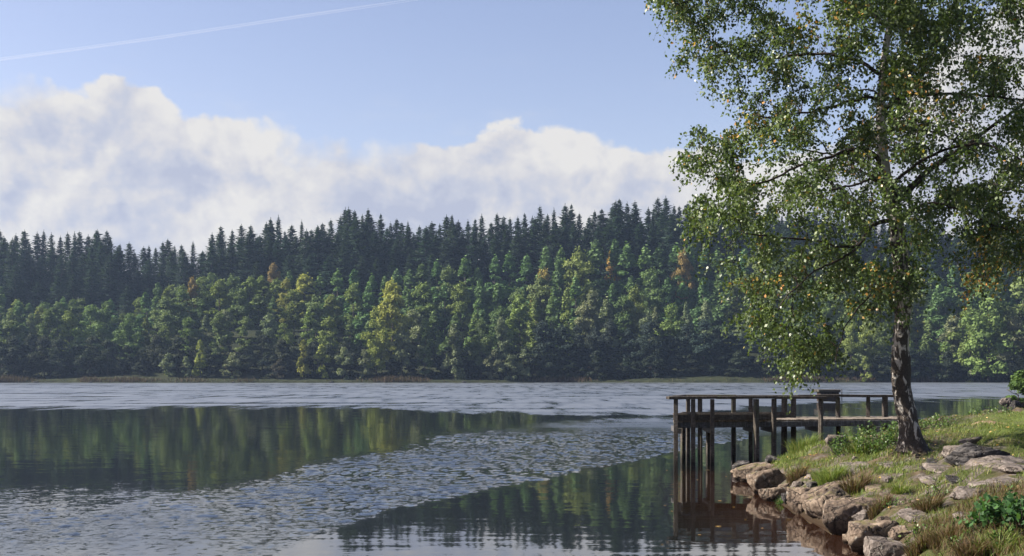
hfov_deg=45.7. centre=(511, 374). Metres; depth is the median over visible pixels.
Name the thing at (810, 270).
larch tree
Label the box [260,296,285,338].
larch tree
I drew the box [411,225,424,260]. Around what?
spruce tree
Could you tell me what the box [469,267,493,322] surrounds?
larch tree
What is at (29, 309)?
larch tree
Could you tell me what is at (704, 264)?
larch tree
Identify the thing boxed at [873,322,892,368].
broadleaf tree
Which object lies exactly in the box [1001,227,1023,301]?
spruce tree
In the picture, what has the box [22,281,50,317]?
spruce tree
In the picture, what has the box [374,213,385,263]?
spruce tree
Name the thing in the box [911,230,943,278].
spruce tree
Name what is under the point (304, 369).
young tree
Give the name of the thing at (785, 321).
broadleaf tree
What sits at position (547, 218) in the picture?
spruce tree
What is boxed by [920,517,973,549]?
grass tuft
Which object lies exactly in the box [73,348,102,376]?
shore shrub
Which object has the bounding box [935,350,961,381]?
shore shrub
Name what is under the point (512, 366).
shore shrub
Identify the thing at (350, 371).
shore shrub
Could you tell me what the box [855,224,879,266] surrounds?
spruce tree
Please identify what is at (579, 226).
spruce tree
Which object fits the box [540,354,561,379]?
shore shrub
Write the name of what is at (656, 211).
spruce tree
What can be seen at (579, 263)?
broadleaf tree
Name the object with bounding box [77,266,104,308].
spruce tree
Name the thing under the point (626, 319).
broadleaf tree
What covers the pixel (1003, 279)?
larch tree
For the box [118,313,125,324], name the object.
broadleaf tree
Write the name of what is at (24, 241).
spruce tree
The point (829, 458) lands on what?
bank grass
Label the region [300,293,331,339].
broadleaf tree
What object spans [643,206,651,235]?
spruce tree
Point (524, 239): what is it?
spruce tree
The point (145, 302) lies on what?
larch tree
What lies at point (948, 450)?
slab
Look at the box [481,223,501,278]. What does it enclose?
spruce tree
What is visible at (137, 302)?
broadleaf tree
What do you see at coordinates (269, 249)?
spruce tree
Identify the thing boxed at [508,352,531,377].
shore shrub
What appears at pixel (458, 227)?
spruce tree
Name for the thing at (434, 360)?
shore shrub
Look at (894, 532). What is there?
rock chunk
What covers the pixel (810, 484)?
rock chunk
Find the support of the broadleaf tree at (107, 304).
on the hillside
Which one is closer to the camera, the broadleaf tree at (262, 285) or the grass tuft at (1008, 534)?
the grass tuft at (1008, 534)
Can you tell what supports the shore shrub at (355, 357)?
on the hillside
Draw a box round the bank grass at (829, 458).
[771,431,925,479]
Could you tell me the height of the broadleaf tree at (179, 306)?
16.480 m
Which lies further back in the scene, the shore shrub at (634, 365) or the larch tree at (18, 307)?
the larch tree at (18, 307)
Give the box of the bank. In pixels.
[771,407,1023,555]
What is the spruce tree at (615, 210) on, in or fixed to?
on the hillside
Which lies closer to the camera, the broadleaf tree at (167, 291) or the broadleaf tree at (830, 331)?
the broadleaf tree at (830, 331)
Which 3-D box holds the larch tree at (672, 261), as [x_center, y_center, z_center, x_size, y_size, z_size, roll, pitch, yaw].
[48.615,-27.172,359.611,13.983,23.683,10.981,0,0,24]
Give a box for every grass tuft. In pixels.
[774,496,782,503]
[780,431,824,453]
[781,461,809,484]
[807,464,832,480]
[812,461,856,485]
[834,469,878,494]
[844,436,881,454]
[859,490,896,519]
[886,479,914,494]
[896,525,944,555]
[904,491,948,513]
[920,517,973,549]
[948,534,998,555]
[971,523,1023,555]
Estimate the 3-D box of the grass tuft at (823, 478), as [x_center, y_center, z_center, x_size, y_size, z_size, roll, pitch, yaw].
[5.042,1.571,19.118,0.763,0.460,0.675,0,0,0]
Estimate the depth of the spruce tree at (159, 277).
391.23 m
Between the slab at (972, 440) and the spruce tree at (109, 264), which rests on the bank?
the slab at (972, 440)
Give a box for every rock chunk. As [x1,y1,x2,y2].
[778,483,789,486]
[781,493,786,504]
[792,481,802,486]
[806,481,817,487]
[842,534,847,543]
[852,509,869,520]
[875,516,891,520]
[888,525,909,540]
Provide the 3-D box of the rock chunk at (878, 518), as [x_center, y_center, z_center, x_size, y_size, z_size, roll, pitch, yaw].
[4.466,1.786,14.601,0.149,0.181,0.215,0,0,-13]
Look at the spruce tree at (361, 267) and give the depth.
372.67 m
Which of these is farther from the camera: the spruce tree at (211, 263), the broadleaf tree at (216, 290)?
the spruce tree at (211, 263)
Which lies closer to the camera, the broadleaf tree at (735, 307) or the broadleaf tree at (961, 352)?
the broadleaf tree at (961, 352)
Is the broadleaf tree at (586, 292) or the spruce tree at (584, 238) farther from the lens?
the spruce tree at (584, 238)
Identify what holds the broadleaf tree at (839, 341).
on the hillside
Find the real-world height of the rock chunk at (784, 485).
0.226 m
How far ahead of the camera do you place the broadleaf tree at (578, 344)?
315.07 m
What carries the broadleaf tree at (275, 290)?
on the hillside
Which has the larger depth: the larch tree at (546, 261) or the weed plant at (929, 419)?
the larch tree at (546, 261)
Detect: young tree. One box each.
[191,340,207,376]
[296,339,310,378]
[440,324,465,379]
[517,349,530,379]
[935,341,954,374]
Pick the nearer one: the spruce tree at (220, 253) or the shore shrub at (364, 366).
the shore shrub at (364, 366)
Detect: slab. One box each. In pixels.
[839,461,868,474]
[865,484,882,491]
[876,461,896,467]
[879,493,920,503]
[880,475,893,481]
[896,508,928,522]
[910,453,926,457]
[917,475,938,485]
[921,458,937,469]
[922,462,949,473]
[943,445,1023,465]
[944,442,1009,466]
[945,475,962,483]
[949,486,984,499]
[952,511,965,519]
[957,436,981,443]
[967,475,1023,487]
[976,461,1023,473]
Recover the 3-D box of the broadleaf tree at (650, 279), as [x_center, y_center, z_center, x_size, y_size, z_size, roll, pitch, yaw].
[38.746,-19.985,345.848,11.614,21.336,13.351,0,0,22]
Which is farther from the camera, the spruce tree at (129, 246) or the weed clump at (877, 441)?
the spruce tree at (129, 246)
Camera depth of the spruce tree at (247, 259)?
384.72 m
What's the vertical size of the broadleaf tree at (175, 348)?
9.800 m
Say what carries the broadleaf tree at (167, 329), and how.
on the hillside
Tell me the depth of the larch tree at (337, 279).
353.45 m
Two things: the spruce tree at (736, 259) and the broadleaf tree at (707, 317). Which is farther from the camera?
the spruce tree at (736, 259)
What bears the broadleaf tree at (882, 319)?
on the hillside
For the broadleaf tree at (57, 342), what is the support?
on the hillside
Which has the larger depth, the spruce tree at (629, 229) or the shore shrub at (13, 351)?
the spruce tree at (629, 229)
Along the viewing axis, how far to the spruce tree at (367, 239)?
385.95 m
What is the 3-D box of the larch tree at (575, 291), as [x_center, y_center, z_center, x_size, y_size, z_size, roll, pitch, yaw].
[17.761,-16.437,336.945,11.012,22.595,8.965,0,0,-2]
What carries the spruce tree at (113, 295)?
on the hillside
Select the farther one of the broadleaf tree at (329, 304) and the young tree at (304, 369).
the broadleaf tree at (329, 304)
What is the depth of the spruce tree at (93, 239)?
412.71 m
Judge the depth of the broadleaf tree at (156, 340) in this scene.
314.54 m
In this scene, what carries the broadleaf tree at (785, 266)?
on the hillside
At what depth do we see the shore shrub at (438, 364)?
312.25 m
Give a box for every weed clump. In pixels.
[828,420,898,457]
[861,424,898,453]
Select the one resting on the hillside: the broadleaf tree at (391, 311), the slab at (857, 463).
the broadleaf tree at (391, 311)
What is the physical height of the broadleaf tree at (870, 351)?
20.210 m
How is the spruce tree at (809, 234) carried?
on the hillside
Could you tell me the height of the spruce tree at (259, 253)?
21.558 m
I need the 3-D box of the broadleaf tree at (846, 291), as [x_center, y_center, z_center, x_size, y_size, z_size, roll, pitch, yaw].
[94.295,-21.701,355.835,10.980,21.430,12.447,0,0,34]
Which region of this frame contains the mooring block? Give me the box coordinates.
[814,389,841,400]
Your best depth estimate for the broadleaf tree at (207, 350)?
315.19 m
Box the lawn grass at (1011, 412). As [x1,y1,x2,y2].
[879,408,1023,458]
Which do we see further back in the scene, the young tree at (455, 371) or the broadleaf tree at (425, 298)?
the broadleaf tree at (425, 298)
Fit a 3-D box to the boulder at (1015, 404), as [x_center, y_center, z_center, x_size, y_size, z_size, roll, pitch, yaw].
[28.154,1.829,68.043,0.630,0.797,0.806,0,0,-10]
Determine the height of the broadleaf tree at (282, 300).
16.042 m
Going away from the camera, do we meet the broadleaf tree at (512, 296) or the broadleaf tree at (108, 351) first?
the broadleaf tree at (108, 351)
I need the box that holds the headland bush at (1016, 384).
[1005,369,1023,401]
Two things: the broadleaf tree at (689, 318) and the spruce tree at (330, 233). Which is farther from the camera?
the spruce tree at (330, 233)
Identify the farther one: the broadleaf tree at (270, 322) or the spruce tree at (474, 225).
the spruce tree at (474, 225)
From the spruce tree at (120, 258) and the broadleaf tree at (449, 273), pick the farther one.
the spruce tree at (120, 258)
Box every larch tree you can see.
[0,286,8,336]
[13,300,34,347]
[19,303,35,328]
[20,312,37,361]
[55,298,72,334]
[83,308,96,345]
[95,307,119,356]
[109,298,121,329]
[127,292,157,338]
[134,317,155,355]
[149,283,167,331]
[194,315,215,354]
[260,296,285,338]
[276,270,302,317]
[296,311,315,354]
[300,274,326,320]
[319,268,346,320]
[336,269,367,335]
[337,318,361,359]
[352,282,389,348]
[364,273,378,318]
[376,275,386,314]
[391,268,405,308]
[396,269,424,316]
[404,290,420,341]
[412,263,435,320]
[423,309,445,358]
[424,259,448,317]
[429,285,459,341]
[438,312,468,361]
[453,255,482,327]
[463,279,489,344]
[463,312,489,357]
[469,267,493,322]
[484,254,505,311]
[486,281,517,347]
[498,251,522,312]
[516,253,534,317]
[519,300,552,371]
[535,246,559,314]
[543,293,563,364]
[545,261,569,338]
[549,245,571,306]
[557,287,581,361]
[566,274,585,340]
[580,239,616,321]
[597,239,625,319]
[597,296,623,372]
[599,283,622,326]
[611,241,650,326]
[620,276,641,335]
[635,244,660,311]
[643,247,674,322]
[648,306,663,355]
[657,243,697,311]
[657,278,681,337]
[674,246,698,307]
[675,280,692,325]
[678,301,695,355]
[688,248,718,312]
[690,277,716,333]
[705,248,735,306]
[708,272,738,334]
[717,254,742,319]
[733,248,750,300]
[738,281,761,341]
[776,279,798,332]
[794,283,821,338]
[795,260,824,321]
[850,281,881,335]
[850,293,863,342]
[855,324,875,362]
[888,319,915,365]
[892,269,940,340]
[917,282,959,349]
[917,319,941,361]
[939,265,962,319]
[940,288,971,357]
[960,289,980,337]
[991,268,1008,306]
[997,297,1016,330]
[1005,270,1020,307]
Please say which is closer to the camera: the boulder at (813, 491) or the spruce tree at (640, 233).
the boulder at (813, 491)
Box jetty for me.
[666,394,897,470]
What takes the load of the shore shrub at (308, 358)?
on the hillside
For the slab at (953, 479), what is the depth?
15.76 m
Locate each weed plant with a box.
[880,419,898,430]
[884,495,909,509]
[898,522,940,543]
[918,412,938,427]
[919,418,945,428]
[920,411,952,426]
[923,479,947,498]
[927,417,960,426]
[937,511,965,530]
[946,529,975,546]
[967,407,994,414]
[982,522,1018,544]
[987,404,1012,412]
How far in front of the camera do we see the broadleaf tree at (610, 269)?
359.07 m
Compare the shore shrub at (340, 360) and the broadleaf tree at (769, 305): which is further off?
the broadleaf tree at (769, 305)
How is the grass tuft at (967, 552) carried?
on the bank
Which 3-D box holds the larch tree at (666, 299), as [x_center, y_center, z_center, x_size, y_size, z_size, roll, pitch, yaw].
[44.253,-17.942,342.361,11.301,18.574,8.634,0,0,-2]
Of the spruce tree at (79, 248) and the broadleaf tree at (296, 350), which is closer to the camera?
the broadleaf tree at (296, 350)
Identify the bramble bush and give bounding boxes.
[956,485,1023,532]
[989,493,1023,531]
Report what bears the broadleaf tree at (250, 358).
on the hillside
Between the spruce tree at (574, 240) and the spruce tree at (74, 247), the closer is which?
the spruce tree at (574, 240)
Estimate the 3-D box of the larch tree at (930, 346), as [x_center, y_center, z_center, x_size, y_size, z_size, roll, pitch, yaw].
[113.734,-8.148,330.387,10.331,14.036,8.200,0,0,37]
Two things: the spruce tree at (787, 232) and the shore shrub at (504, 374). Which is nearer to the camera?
the shore shrub at (504, 374)
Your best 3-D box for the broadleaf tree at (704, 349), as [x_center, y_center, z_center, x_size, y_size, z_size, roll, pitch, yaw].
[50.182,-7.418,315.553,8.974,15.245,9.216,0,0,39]
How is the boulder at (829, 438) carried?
on the bank
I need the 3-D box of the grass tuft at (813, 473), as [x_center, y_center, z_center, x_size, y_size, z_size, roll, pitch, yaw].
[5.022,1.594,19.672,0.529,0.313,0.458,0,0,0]
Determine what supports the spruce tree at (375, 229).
on the hillside
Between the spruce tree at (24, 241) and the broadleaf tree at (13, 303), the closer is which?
the broadleaf tree at (13, 303)
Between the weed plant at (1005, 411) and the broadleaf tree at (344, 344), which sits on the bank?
the weed plant at (1005, 411)
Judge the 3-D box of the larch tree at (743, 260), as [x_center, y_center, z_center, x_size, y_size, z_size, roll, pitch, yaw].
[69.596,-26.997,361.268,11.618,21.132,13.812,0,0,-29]
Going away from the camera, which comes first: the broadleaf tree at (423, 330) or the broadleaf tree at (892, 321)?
the broadleaf tree at (423, 330)
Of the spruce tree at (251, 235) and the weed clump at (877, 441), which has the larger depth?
the spruce tree at (251, 235)
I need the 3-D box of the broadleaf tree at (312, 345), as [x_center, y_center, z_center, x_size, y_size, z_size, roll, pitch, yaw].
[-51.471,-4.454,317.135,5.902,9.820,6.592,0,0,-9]
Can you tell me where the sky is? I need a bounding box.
[0,0,1023,277]
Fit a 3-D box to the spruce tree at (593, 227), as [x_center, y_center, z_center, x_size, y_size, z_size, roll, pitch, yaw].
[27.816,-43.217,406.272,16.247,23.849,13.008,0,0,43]
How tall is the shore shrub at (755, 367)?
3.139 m
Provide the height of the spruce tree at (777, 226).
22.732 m
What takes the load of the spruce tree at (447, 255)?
on the hillside
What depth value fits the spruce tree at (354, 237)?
385.91 m
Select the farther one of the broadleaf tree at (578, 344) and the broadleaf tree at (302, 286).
the broadleaf tree at (302, 286)
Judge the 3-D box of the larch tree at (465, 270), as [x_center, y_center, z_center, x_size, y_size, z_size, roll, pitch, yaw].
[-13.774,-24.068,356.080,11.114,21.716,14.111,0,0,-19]
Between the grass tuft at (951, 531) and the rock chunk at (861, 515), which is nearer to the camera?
the grass tuft at (951, 531)
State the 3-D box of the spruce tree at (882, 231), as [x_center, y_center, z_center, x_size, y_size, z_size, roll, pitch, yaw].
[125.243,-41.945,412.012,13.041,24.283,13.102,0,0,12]
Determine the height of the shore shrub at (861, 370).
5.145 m
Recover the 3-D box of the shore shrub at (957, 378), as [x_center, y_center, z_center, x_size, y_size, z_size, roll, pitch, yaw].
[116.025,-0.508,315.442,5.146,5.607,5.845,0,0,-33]
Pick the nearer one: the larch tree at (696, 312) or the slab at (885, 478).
the slab at (885, 478)
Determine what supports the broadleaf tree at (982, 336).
on the hillside
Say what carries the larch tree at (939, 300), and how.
on the hillside
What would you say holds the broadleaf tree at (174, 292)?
on the hillside
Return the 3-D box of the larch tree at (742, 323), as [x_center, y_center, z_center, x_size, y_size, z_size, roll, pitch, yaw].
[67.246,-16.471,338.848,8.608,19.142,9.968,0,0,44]
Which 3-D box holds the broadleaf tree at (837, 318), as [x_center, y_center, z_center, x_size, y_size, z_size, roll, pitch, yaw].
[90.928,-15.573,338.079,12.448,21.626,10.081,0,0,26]
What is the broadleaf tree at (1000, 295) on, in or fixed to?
on the hillside
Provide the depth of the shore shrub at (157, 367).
315.11 m
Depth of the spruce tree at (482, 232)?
409.70 m
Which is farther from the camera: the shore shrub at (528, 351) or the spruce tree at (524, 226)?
the spruce tree at (524, 226)
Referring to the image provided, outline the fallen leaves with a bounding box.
[785,414,1018,554]
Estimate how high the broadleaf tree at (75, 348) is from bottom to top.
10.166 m
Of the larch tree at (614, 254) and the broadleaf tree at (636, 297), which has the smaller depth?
the broadleaf tree at (636, 297)
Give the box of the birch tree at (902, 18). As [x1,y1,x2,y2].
[644,0,1023,452]
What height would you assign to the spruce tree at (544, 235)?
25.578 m
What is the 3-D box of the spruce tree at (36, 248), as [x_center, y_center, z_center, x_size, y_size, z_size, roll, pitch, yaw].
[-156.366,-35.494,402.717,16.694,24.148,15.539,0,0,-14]
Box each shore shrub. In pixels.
[0,346,13,376]
[0,347,25,378]
[21,358,53,377]
[23,365,38,378]
[39,355,64,378]
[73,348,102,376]
[108,361,131,374]
[132,362,149,374]
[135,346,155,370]
[152,366,162,370]
[154,350,178,372]
[159,353,175,376]
[181,356,191,376]
[201,357,220,375]
[212,353,230,371]
[219,352,242,377]
[227,363,238,373]
[249,362,260,373]
[255,352,275,376]
[263,355,288,377]
[270,359,285,378]
[277,358,291,375]
[288,364,299,375]
[295,355,319,377]
[313,344,331,378]
[316,346,335,376]
[329,362,343,377]
[334,346,353,378]
[341,351,363,377]
[343,359,353,375]
[351,355,370,376]
[357,349,372,378]
[367,366,383,377]
[383,358,407,377]
[387,348,419,377]
[407,352,425,375]
[419,351,442,377]
[431,353,451,377]
[441,347,463,378]
[453,349,469,371]
[465,353,490,377]
[477,353,493,377]
[482,349,501,379]
[489,348,505,376]
[495,354,520,379]
[499,361,512,377]
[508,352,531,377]
[518,346,533,376]
[526,346,548,377]
[534,353,557,379]
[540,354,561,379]
[584,350,610,379]
[594,361,611,378]
[619,358,635,377]
[621,361,644,377]
[638,363,652,377]
[641,349,665,377]
[661,353,691,375]
[702,362,716,374]
[727,351,752,375]
[745,359,754,371]
[751,364,761,374]
[754,349,779,376]
[773,350,793,373]
[799,361,818,377]
[819,363,828,375]
[823,364,836,376]
[834,363,844,377]
[839,366,855,378]
[844,364,859,376]
[856,361,873,376]
[859,355,872,381]
[861,353,890,381]
[877,355,890,382]
[909,347,925,379]
[911,349,939,378]
[924,355,948,377]
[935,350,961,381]
[951,362,968,381]
[961,356,980,381]
[965,348,994,382]
[990,360,1005,382]
[993,358,1021,382]
[998,376,1012,380]
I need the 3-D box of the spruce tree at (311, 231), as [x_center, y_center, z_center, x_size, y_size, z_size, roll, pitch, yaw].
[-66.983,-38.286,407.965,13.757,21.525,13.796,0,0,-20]
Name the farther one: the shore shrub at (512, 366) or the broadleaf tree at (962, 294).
the broadleaf tree at (962, 294)
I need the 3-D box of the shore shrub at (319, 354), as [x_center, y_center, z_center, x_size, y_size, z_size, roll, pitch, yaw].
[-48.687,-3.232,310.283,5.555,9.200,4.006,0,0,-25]
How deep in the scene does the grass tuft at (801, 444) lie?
24.99 m
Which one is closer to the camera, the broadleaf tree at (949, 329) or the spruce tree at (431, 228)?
the broadleaf tree at (949, 329)
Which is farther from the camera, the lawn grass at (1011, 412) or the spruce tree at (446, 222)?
the spruce tree at (446, 222)
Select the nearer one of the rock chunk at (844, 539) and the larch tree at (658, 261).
the rock chunk at (844, 539)
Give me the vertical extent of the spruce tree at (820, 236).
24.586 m
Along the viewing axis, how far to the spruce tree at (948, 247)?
393.75 m
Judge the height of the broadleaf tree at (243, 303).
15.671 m
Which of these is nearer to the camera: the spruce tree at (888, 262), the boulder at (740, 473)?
the boulder at (740, 473)
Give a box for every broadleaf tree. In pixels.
[0,310,27,354]
[2,336,27,371]
[7,299,26,329]
[21,332,38,374]
[25,335,57,375]
[31,302,62,337]
[33,306,51,350]
[35,308,58,353]
[42,335,74,375]
[47,301,71,350]
[58,309,83,352]
[65,299,88,340]
[69,304,109,355]
[69,339,88,375]
[76,298,90,322]
[82,334,105,373]
[92,300,119,348]
[93,339,118,374]
[112,313,146,358]
[117,344,134,372]
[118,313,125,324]
[132,297,145,322]
[133,347,151,370]
[145,334,166,371]
[149,295,185,344]
[149,310,177,348]
[162,285,176,315]
[167,287,201,338]
[167,335,185,371]
[170,283,192,315]
[172,316,201,353]
[183,346,197,368]
[184,275,198,320]
[188,277,216,320]
[192,298,210,332]
[200,272,223,317]
[201,346,214,369]
[203,277,233,335]
[209,310,233,366]
[213,310,235,353]
[214,273,250,310]
[221,341,235,369]
[228,288,251,338]
[235,315,257,356]
[236,345,257,373]
[241,277,262,319]
[249,293,269,329]
[251,332,274,367]
[253,275,269,319]
[255,313,278,353]
[263,277,289,320]
[267,262,280,306]
[270,323,296,350]
[273,277,292,328]
[273,338,293,375]
[275,289,306,337]
[290,336,312,367]
[292,272,316,325]
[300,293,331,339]
[304,339,323,372]
[311,316,339,364]
[320,294,343,338]
[322,343,336,374]
[331,342,353,375]
[338,281,365,336]
[358,318,382,349]
[360,306,390,376]
[375,277,414,376]
[390,309,429,355]
[391,326,412,376]
[410,281,439,346]
[415,320,434,378]
[434,265,469,326]
[445,281,470,345]
[465,318,494,378]
[480,305,520,357]
[493,316,510,378]
[504,292,532,352]
[507,286,535,344]
[526,273,551,322]
[529,267,550,322]
[531,319,555,377]
[550,325,575,375]
[561,246,594,307]
[564,325,596,377]
[573,302,599,347]
[579,281,602,332]
[580,287,605,341]
[584,327,609,373]
[600,318,623,371]
[604,251,620,281]
[610,293,636,353]
[618,327,640,374]
[620,285,647,353]
[632,317,665,376]
[633,309,662,350]
[640,266,664,323]
[654,302,685,350]
[669,247,696,298]
[675,322,700,363]
[678,314,695,347]
[688,317,723,373]
[694,313,717,355]
[698,300,711,364]
[706,324,729,364]
[723,279,753,333]
[724,331,745,367]
[732,255,771,311]
[732,310,758,350]
[737,330,758,368]
[754,330,780,368]
[757,303,778,350]
[762,261,799,308]
[773,320,789,366]
[778,257,797,301]
[807,323,822,370]
[811,260,832,291]
[811,292,834,324]
[815,281,861,342]
[819,314,831,366]
[821,321,838,371]
[823,270,853,320]
[831,330,854,375]
[838,276,859,313]
[839,320,865,375]
[857,301,888,376]
[858,294,890,344]
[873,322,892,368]
[879,293,894,334]
[910,290,927,349]
[919,274,957,339]
[938,313,964,361]
[942,272,984,317]
[945,307,986,367]
[958,282,1019,382]
[976,277,1007,331]
[992,272,1023,378]
[996,313,1023,374]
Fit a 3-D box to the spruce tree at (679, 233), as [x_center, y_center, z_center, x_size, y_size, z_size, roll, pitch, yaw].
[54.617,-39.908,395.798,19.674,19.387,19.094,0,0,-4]
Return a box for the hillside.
[0,277,1004,382]
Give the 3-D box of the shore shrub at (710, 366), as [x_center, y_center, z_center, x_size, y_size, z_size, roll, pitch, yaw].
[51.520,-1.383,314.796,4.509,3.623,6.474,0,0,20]
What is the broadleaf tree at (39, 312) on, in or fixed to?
on the hillside
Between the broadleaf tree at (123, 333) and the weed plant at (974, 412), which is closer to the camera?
the weed plant at (974, 412)
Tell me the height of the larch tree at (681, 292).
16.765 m
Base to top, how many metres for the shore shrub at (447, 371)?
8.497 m
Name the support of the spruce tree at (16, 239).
on the hillside
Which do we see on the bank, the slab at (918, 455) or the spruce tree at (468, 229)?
the slab at (918, 455)
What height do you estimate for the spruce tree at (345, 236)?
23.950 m
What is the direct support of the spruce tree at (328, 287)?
on the hillside
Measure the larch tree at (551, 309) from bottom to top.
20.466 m
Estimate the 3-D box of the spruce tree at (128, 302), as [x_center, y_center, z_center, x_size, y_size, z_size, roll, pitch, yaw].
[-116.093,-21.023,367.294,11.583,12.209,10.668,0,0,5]
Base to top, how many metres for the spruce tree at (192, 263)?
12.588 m
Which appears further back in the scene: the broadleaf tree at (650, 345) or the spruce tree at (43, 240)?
the spruce tree at (43, 240)
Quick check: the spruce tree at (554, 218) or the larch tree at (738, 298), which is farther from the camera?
the spruce tree at (554, 218)
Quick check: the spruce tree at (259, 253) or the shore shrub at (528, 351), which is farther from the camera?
the spruce tree at (259, 253)
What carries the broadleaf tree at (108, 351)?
on the hillside
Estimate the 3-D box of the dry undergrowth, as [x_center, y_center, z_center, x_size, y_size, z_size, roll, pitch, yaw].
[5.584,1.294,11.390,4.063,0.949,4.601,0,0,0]
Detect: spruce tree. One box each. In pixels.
[0,237,35,307]
[0,238,15,288]
[0,267,12,314]
[1,230,36,278]
[2,266,32,317]
[9,235,27,270]
[14,248,31,302]
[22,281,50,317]
[27,231,49,298]
[29,246,59,302]
[35,277,69,316]
[36,231,50,290]
[45,232,58,271]
[45,256,69,302]
[50,250,85,300]
[56,235,65,281]
[58,231,80,279]
[60,274,89,316]
[63,231,80,287]
[65,232,86,297]
[72,252,98,297]
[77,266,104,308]
[78,235,91,279]
[81,240,107,297]
[81,245,107,296]
[85,229,123,284]
[85,232,100,259]
[92,254,137,301]
[97,231,123,281]
[97,246,137,304]
[103,284,121,315]
[113,286,141,321]
[114,245,127,277]
[118,243,146,284]
[125,252,144,292]
[131,289,152,314]
[132,270,147,298]
[134,260,163,297]
[137,246,150,279]
[140,247,152,291]
[142,239,175,289]
[149,250,182,297]
[150,247,158,286]
[151,263,166,298]
[153,243,169,286]
[153,250,200,300]
[170,246,186,281]
[178,262,199,285]
[180,253,211,293]
[189,244,197,273]
[197,244,223,297]
[204,234,216,269]
[206,249,228,284]
[210,226,229,276]
[217,241,241,296]
[222,236,246,286]
[226,237,263,299]
[227,231,238,269]
[232,272,249,315]
[234,224,246,253]
[242,226,259,268]
[244,261,269,310]
[245,236,269,296]
[260,217,282,259]
[260,222,268,253]
[262,237,282,290]
[265,240,282,281]
[265,255,308,304]
[272,235,298,288]
[274,215,283,266]
[280,225,301,271]
[280,236,304,288]
[291,229,325,289]
[295,226,334,293]
[295,254,323,300]
[299,221,305,258]
[306,229,322,263]
[310,225,326,274]
[311,255,344,311]
[316,222,327,268]
[318,235,337,293]
[320,231,349,291]
[324,220,335,253]
[326,244,361,305]
[331,216,378,293]
[333,207,362,271]
[333,215,344,248]
[334,207,347,241]
[338,227,353,280]
[347,222,382,296]
[352,210,361,230]
[353,255,378,311]
[358,216,366,252]
[359,210,380,268]
[359,259,386,312]
[369,216,386,262]
[369,232,390,280]
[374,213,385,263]
[378,228,399,281]
[378,260,404,304]
[379,240,407,292]
[387,223,396,246]
[387,227,421,283]
[389,223,405,261]
[390,220,403,254]
[399,254,415,295]
[403,228,439,290]
[404,237,423,275]
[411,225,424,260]
[417,234,456,286]
[417,237,469,288]
[423,253,439,288]
[426,221,442,253]
[429,227,477,283]
[436,224,443,257]
[439,214,450,241]
[440,264,460,305]
[443,216,458,259]
[447,219,469,262]
[451,232,470,283]
[458,265,471,285]
[460,228,489,293]
[464,221,475,255]
[468,220,480,264]
[470,237,497,289]
[476,214,487,263]
[480,214,503,279]
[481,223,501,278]
[483,232,508,283]
[490,216,508,256]
[497,227,520,283]
[500,219,521,256]
[500,229,553,289]
[501,231,531,285]
[508,216,543,291]
[509,217,522,267]
[520,212,529,254]
[523,220,554,290]
[528,215,535,262]
[532,222,571,291]
[535,207,544,240]
[539,213,554,254]
[549,206,580,250]
[550,210,559,247]
[553,227,578,280]
[565,222,582,280]
[569,204,577,236]
[571,227,607,286]
[575,214,584,247]
[580,218,596,257]
[588,210,604,258]
[588,227,606,277]
[592,209,607,241]
[598,223,629,279]
[599,213,643,287]
[600,202,625,267]
[605,199,626,267]
[620,204,631,235]
[620,219,647,287]
[624,202,646,269]
[633,221,657,287]
[636,198,667,275]
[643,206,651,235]
[644,223,658,270]
[650,210,667,266]
[650,242,674,301]
[654,212,681,282]
[660,195,672,236]
[664,243,694,302]
[667,206,677,239]
[667,219,711,279]
[675,223,694,274]
[676,205,683,225]
[677,201,695,229]
[686,238,714,305]
[694,219,713,281]
[704,220,725,277]
[709,224,739,277]
[709,244,724,280]
[710,226,728,277]
[724,252,744,284]
[726,224,751,267]
[732,224,753,271]
[741,227,770,270]
[748,206,758,252]
[762,223,781,257]
[763,204,775,233]
[772,221,792,263]
[776,217,800,261]
[780,222,809,265]
[792,218,815,254]
[802,211,814,237]
[804,223,830,260]
[810,210,820,251]
[823,211,836,243]
[825,228,848,276]
[832,209,846,259]
[849,230,866,257]
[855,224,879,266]
[858,257,874,300]
[864,233,880,266]
[872,221,882,256]
[874,257,889,290]
[875,232,891,267]
[876,217,889,258]
[904,223,916,265]
[908,213,930,274]
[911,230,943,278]
[914,251,940,310]
[921,254,946,300]
[932,228,948,279]
[937,232,965,282]
[938,234,972,297]
[939,219,947,255]
[941,262,968,307]
[958,230,981,298]
[963,241,985,297]
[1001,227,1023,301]
[1002,268,1019,303]
[1008,235,1023,306]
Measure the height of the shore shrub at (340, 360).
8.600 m
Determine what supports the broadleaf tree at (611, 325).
on the hillside
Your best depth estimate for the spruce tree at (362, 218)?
406.10 m
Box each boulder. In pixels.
[730,462,775,481]
[732,460,749,468]
[746,468,785,493]
[758,487,786,500]
[765,455,780,463]
[786,487,812,514]
[801,481,840,517]
[803,485,850,518]
[822,497,875,534]
[825,434,848,445]
[846,519,898,553]
[863,536,905,555]
[999,398,1010,406]
[1010,400,1023,409]
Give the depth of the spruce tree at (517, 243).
387.22 m
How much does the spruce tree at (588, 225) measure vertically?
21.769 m
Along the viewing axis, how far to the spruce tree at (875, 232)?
412.97 m
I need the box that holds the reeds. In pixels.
[0,373,1010,382]
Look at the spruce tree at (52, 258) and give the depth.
391.26 m
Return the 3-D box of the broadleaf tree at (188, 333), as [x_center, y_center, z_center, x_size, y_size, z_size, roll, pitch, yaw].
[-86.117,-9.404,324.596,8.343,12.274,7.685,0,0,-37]
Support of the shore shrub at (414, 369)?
on the hillside
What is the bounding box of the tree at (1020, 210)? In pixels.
[957,139,1023,278]
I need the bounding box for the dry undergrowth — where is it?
[910,475,1023,555]
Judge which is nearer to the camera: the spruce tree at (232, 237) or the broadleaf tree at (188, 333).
the broadleaf tree at (188, 333)
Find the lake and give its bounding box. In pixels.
[0,382,1023,555]

